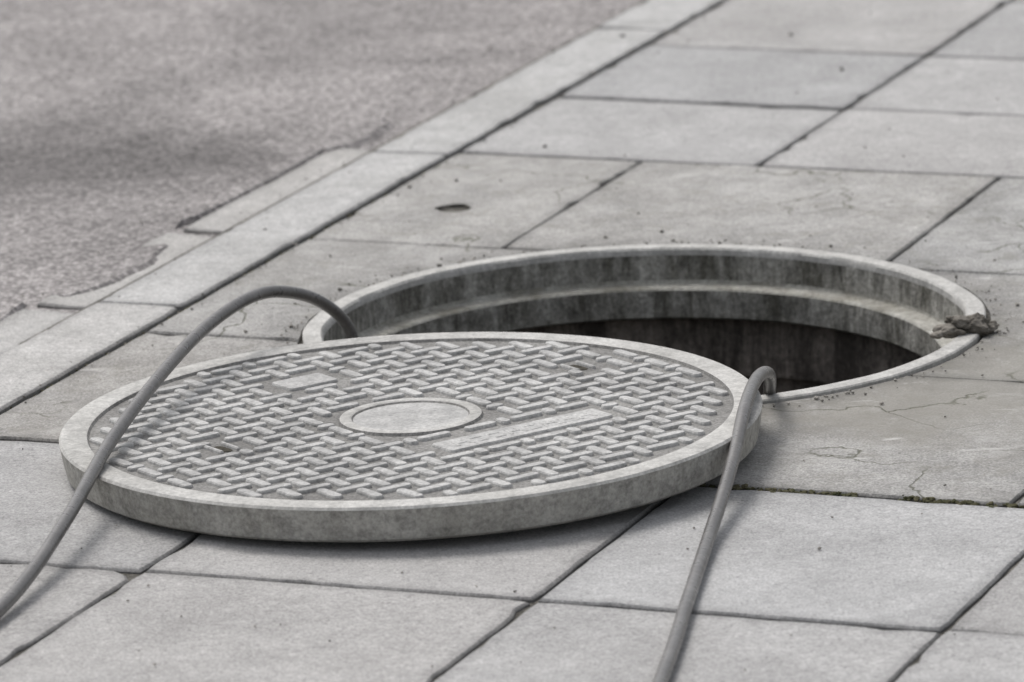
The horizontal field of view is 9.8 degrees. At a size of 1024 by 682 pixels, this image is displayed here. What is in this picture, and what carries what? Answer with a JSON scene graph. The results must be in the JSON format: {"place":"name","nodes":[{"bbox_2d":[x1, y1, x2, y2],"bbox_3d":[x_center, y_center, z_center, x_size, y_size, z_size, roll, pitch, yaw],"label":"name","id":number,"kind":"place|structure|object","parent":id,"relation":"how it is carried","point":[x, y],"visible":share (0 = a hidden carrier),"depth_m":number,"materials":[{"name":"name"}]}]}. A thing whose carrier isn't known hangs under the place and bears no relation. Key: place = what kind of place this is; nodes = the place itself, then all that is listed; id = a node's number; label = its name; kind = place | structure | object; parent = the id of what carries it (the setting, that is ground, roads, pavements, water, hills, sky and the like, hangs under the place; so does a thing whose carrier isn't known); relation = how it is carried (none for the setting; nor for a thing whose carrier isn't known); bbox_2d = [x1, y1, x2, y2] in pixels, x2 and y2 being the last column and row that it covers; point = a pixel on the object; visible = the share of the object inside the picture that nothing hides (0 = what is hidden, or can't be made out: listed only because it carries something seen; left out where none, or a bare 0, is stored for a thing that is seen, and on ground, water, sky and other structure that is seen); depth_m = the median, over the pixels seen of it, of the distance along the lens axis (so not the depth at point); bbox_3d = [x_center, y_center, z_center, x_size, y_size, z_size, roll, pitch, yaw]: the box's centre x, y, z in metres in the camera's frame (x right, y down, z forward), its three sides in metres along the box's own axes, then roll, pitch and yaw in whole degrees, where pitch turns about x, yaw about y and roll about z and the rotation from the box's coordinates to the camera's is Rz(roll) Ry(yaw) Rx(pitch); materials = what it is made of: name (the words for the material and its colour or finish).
{"place":"outdoors","nodes":[
{"label":"outdoors","id":0,"kind":"place"},
{"bbox_2d":[0,0,643,321],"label":"road","id":1,"kind":"structure","parent":0,"point":[118,118],"depth_m":6.84,"materials":[{"name":"grey asphalt"}]},
{"bbox_2d":[5,0,1023,681],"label":"joint sand","id":2,"kind":"structure","parent":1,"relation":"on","point":[133,576],"depth_m":6.16,"materials":[{"name":"grey sand"}]},
{"bbox_2d":[7,172,1023,508],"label":"moss","id":3,"kind":"object","parent":2,"relation":"on","point":[855,494],"visible":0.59,"depth_m":5.07,"materials":[{"name":"grey plant"}]},
{"bbox_2d":[21,0,1023,670],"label":"grit","id":4,"kind":"object","parent":1,"relation":"on","point":[585,244],"visible":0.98,"depth_m":5.95,"materials":[{"name":"grey gravel"}]},
{"label":"ground","id":5,"kind":"structure","parent":0,"visible":0},
{"bbox_2d":[0,333,297,443],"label":"old slab","id":6,"kind":"structure","parent":5,"relation":"on","point":[46,415],"depth_m":5.55,"materials":[{"name":"concrete"}]},
{"bbox_2d":[0,148,370,354],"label":"gutter stones","id":7,"kind":"object","parent":5,"relation":"on","point":[18,327],"visible":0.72,"depth_m":6.13,"materials":[{"name":"grey concrete"}]},
{"bbox_2d":[148,239,540,343],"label":"old slab","id":8,"kind":"structure","parent":5,"relation":"on","point":[311,265],"depth_m":5.91,"materials":[{"name":"concrete"}]},
{"bbox_2d":[0,0,725,414],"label":"kerb","id":9,"kind":"structure","parent":5,"relation":"on","point":[82,338],"depth_m":6.22,"materials":[{"name":"concrete"}]},
{"bbox_2d":[312,154,638,248],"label":"old slab","id":10,"kind":"structure","parent":5,"relation":"on","point":[494,216],"depth_m":6.22,"materials":[{"name":"concrete"}]},
{"bbox_2d":[0,0,1023,681],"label":"paving slabs","id":11,"kind":"structure","parent":5,"relation":"on","point":[892,582],"depth_m":4.90,"materials":[{"name":"concrete"}]},
{"bbox_2d":[0,285,358,617],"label":"hose","id":12,"kind":"object","parent":11,"relation":"on","point":[14,593],"visible":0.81,"depth_m":5.22,"materials":[{"name":"rubber"}]},
{"bbox_2d":[59,332,761,541],"bbox_3d":[-0.088,0.080,5.228,0.618,0.033,0.618,-3,13,0],"label":"manhole cover","id":13,"kind":"object","parent":11,"relation":"on","point":[409,437],"visible":0.98,"depth_m":5.16,"materials":[{"name":"grey metal"}]},
{"bbox_2d":[652,366,776,681],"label":"hose","id":14,"kind":"object","parent":11,"relation":"on","point":[757,378],"visible":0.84,"depth_m":4.94,"materials":[{"name":"rubber"}]},
{"bbox_2d":[302,244,985,403],"bbox_3d":[0.150,0.614,5.824,0.860,1.303,0.860,-2,14,0],"label":"manhole","id":15,"kind":"object","parent":5,"relation":"in","point":[804,323],"visible":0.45,"depth_m":5.93,"materials":[{"name":"grey concrete"}]},
{"bbox_2d":[929,312,999,338],"bbox_3d":[0.424,-0.013,5.577,0.068,0.026,0.038,-2,14,0],"label":"mud clod","id":16,"kind":"object","parent":15,"relation":"on","point":[981,325],"visible":1,"depth_m":5.57,"materials":[{"name":"grey soil"}]},
{"bbox_2d":[507,162,997,261],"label":"old slab","id":17,"kind":"structure","parent":5,"relation":"on","point":[882,216],"depth_m":6.13,"materials":[{"name":"concrete"}]},
{"bbox_2d":[706,376,1023,507],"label":"old slab","id":18,"kind":"structure","parent":5,"relation":"on","point":[902,439],"depth_m":5.21,"materials":[{"name":"concrete"}]},
{"bbox_2d":[892,178,1023,274],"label":"old slab","id":19,"kind":"structure","parent":5,"relation":"on","point":[978,234],"depth_m":5.96,"materials":[{"name":"concrete"}]},
{"bbox_2d":[913,271,1023,382],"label":"old slab","id":20,"kind":"structure","parent":5,"relation":"on","point":[1003,361],"depth_m":5.56,"materials":[{"name":"concrete"}]},
{"bbox_2d":[1018,498,1023,507],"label":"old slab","id":21,"kind":"structure","parent":5,"relation":"on","point":[1021,502],"depth_m":5.01,"materials":[{"name":"concrete"}]}
]}

